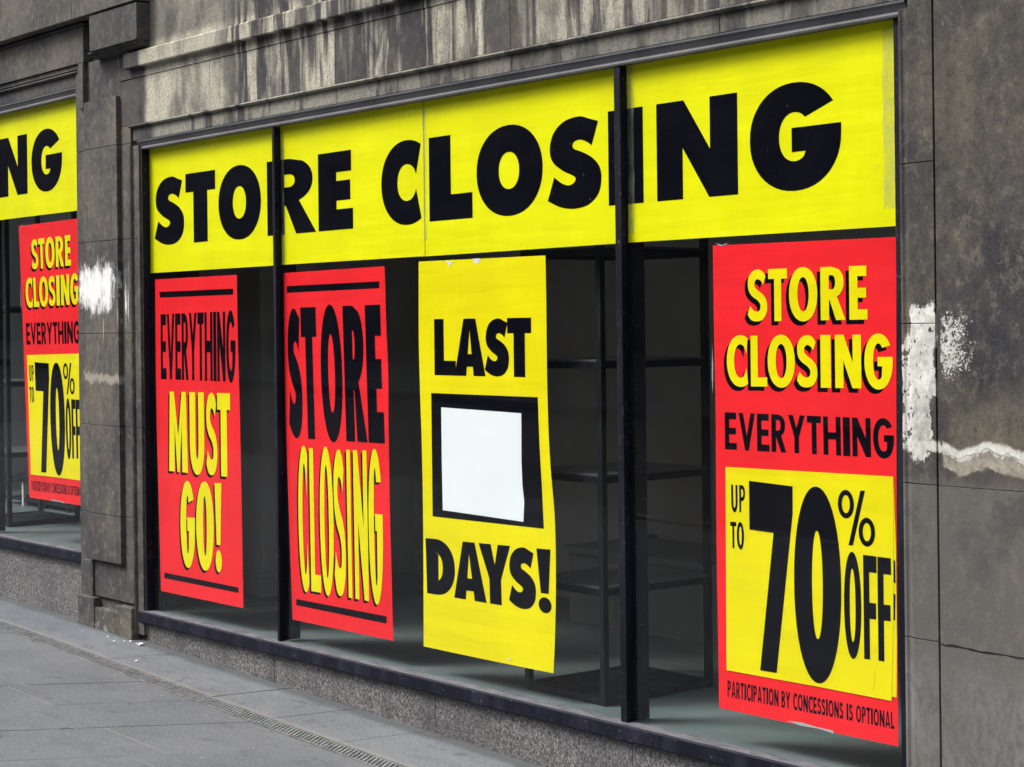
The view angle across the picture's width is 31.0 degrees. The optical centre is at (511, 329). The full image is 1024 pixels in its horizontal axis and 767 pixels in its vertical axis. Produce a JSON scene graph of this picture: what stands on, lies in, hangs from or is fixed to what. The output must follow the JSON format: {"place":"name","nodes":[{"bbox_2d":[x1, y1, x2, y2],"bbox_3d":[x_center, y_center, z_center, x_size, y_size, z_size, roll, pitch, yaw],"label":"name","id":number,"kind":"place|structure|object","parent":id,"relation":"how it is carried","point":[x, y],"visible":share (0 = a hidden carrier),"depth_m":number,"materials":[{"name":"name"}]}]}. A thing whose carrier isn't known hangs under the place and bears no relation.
{"place":"outdoors","nodes":[
{"label":"outdoors","id":0,"kind":"place"},
{"bbox_2d":[5,472,80,512],"bbox_3d":[-2.933,1.041,11.864,0.300,0.190,1.090,-1,0,-39],"label":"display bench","id":1,"kind":"object","parent":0,"point":[24,498],"visible":0.33,"depth_m":11.93,"materials":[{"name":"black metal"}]},
{"bbox_2d":[0,629,371,766],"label":"pavement","id":2,"kind":"structure","parent":0,"point":[90,702],"depth_m":7.10,"materials":[{"name":"grey concrete"}]},
{"bbox_2d":[562,537,900,671],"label":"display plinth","id":3,"kind":"structure","parent":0,"point":[676,613],"depth_m":7.93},
{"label":"pavement bed","id":4,"kind":"structure","parent":0,"visible":0},
{"bbox_2d":[0,621,405,766],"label":"drain cover","id":5,"kind":"object","parent":4,"relation":"on","point":[296,733],"visible":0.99,"depth_m":7.58,"materials":[{"name":"grey metal"}]},
{"bbox_2d":[0,596,541,766],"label":"pavement edge strip","id":6,"kind":"object","parent":4,"relation":"on","point":[400,743],"visible":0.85,"depth_m":7.62,"materials":[{"name":"stone"}]},
{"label":"ground","id":7,"kind":"structure","parent":0,"visible":0},
{"bbox_2d":[0,0,1023,766],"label":"stone shop building","id":8,"kind":"structure","parent":7,"relation":"on","point":[138,80],"depth_m":7.35,"materials":[{"name":"stone"}]},
{"bbox_2d":[0,98,76,219],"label":"closing banner","id":9,"kind":"object","parent":8,"relation":"attached to","point":[38,165],"visible":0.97,"depth_m":9.81,"materials":[{"name":"yellow paper"}]},
{"bbox_2d":[0,220,81,562],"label":"shop window","id":10,"kind":"structure","parent":8,"relation":"in","point":[7,541],"depth_m":10.34,"materials":[{"name":"black metal"}]},
{"bbox_2d":[3,211,79,526],"bbox_3d":[-2.891,0.155,10.941,0.444,1.960,0.524,-1,0,-39],"label":"display rack","id":11,"kind":"object","parent":8,"relation":"on","point":[40,516],"visible":0.54,"depth_m":10.61,"materials":[{"name":"black metal"}]},
{"bbox_2d":[19,219,80,505],"bbox_3d":[-2.433,0.168,9.724,0.004,1.477,0.741,-1,0,-39],"label":"sale poster","id":12,"kind":"object","parent":8,"relation":"attached to","point":[49,270],"visible":0.99,"depth_m":9.71,"materials":[{"name":"red paper"}]},
{"bbox_2d":[155,275,243,607],"bbox_3d":[-1.450,0.501,8.512,0.002,1.484,0.789,-1,0,-39],"label":"sale poster","id":13,"kind":"object","parent":8,"relation":"attached to","point":[198,437],"visible":1,"depth_m":8.49,"materials":[{"name":"red paper"}]},
{"bbox_2d":[149,127,278,272],"bbox_3d":[-1.366,-0.588,8.393,0.001,0.632,1.176,-1,0,-39],"label":"closing banner","id":14,"kind":"object","parent":8,"relation":"attached to","point":[211,203],"visible":1,"depth_m":8.38,"materials":[{"name":"yellow paper"}]},
{"bbox_2d":[284,266,392,640],"bbox_3d":[-0.725,0.494,7.614,0.002,1.484,0.784,-1,0,-39],"label":"sale poster","id":15,"kind":"object","parent":8,"relation":"attached to","point":[336,388],"visible":1,"depth_m":7.60,"materials":[{"name":"red paper"}]},
{"bbox_2d":[280,102,424,264],"bbox_3d":[-0.662,-0.595,7.521,0.002,0.633,1.064,-1,0,-39],"label":"closing banner","id":16,"kind":"object","parent":8,"relation":"attached to","point":[352,187],"visible":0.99,"depth_m":7.49,"materials":[{"name":"yellow paper"}]},
{"bbox_2d":[419,255,555,672],"bbox_3d":[-0.103,0.479,6.843,0.002,1.490,0.807,-1,0,-39],"label":"sale poster","id":17,"kind":"object","parent":8,"relation":"attached to","point":[489,561],"visible":1,"depth_m":6.83,"materials":[{"name":"yellow paper"}]},
{"bbox_2d":[424,68,615,255],"bbox_3d":[0.021,-0.603,6.674,0.002,0.634,1.141,-1,0,-39],"label":"closing banner","id":18,"kind":"object","parent":8,"relation":"attached to","point":[527,166],"visible":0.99,"depth_m":6.65,"materials":[{"name":"yellow paper"}]},
{"bbox_2d":[139,17,909,766],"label":"shop window","id":19,"kind":"structure","parent":8,"relation":"in","point":[630,276],"depth_m":6.25,"materials":[{"name":"black metal"}]},
{"bbox_2d":[520,238,712,706],"bbox_3d":[0.384,0.331,6.824,0.537,1.986,0.442,-1,0,-39],"label":"display rack","id":20,"kind":"object","parent":8,"relation":"on","point":[601,686],"visible":0.59,"depth_m":6.72,"materials":[{"name":"black metal"}]},
{"bbox_2d":[626,20,895,242],"bbox_3d":[0.743,-0.611,5.780,0.002,0.634,1.156,-1,0,-39],"label":"closing banner","id":21,"kind":"object","parent":8,"relation":"attached to","point":[791,134],"visible":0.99,"depth_m":5.72,"materials":[{"name":"yellow paper"}]},
{"bbox_2d":[712,237,898,746],"bbox_3d":[0.880,0.467,5.624,0.004,1.490,0.753,-1,0,-39],"label":"sale poster","id":22,"kind":"object","parent":8,"relation":"attached to","point":[806,425],"visible":1,"depth_m":5.60,"materials":[{"name":"red paper"}]}
]}

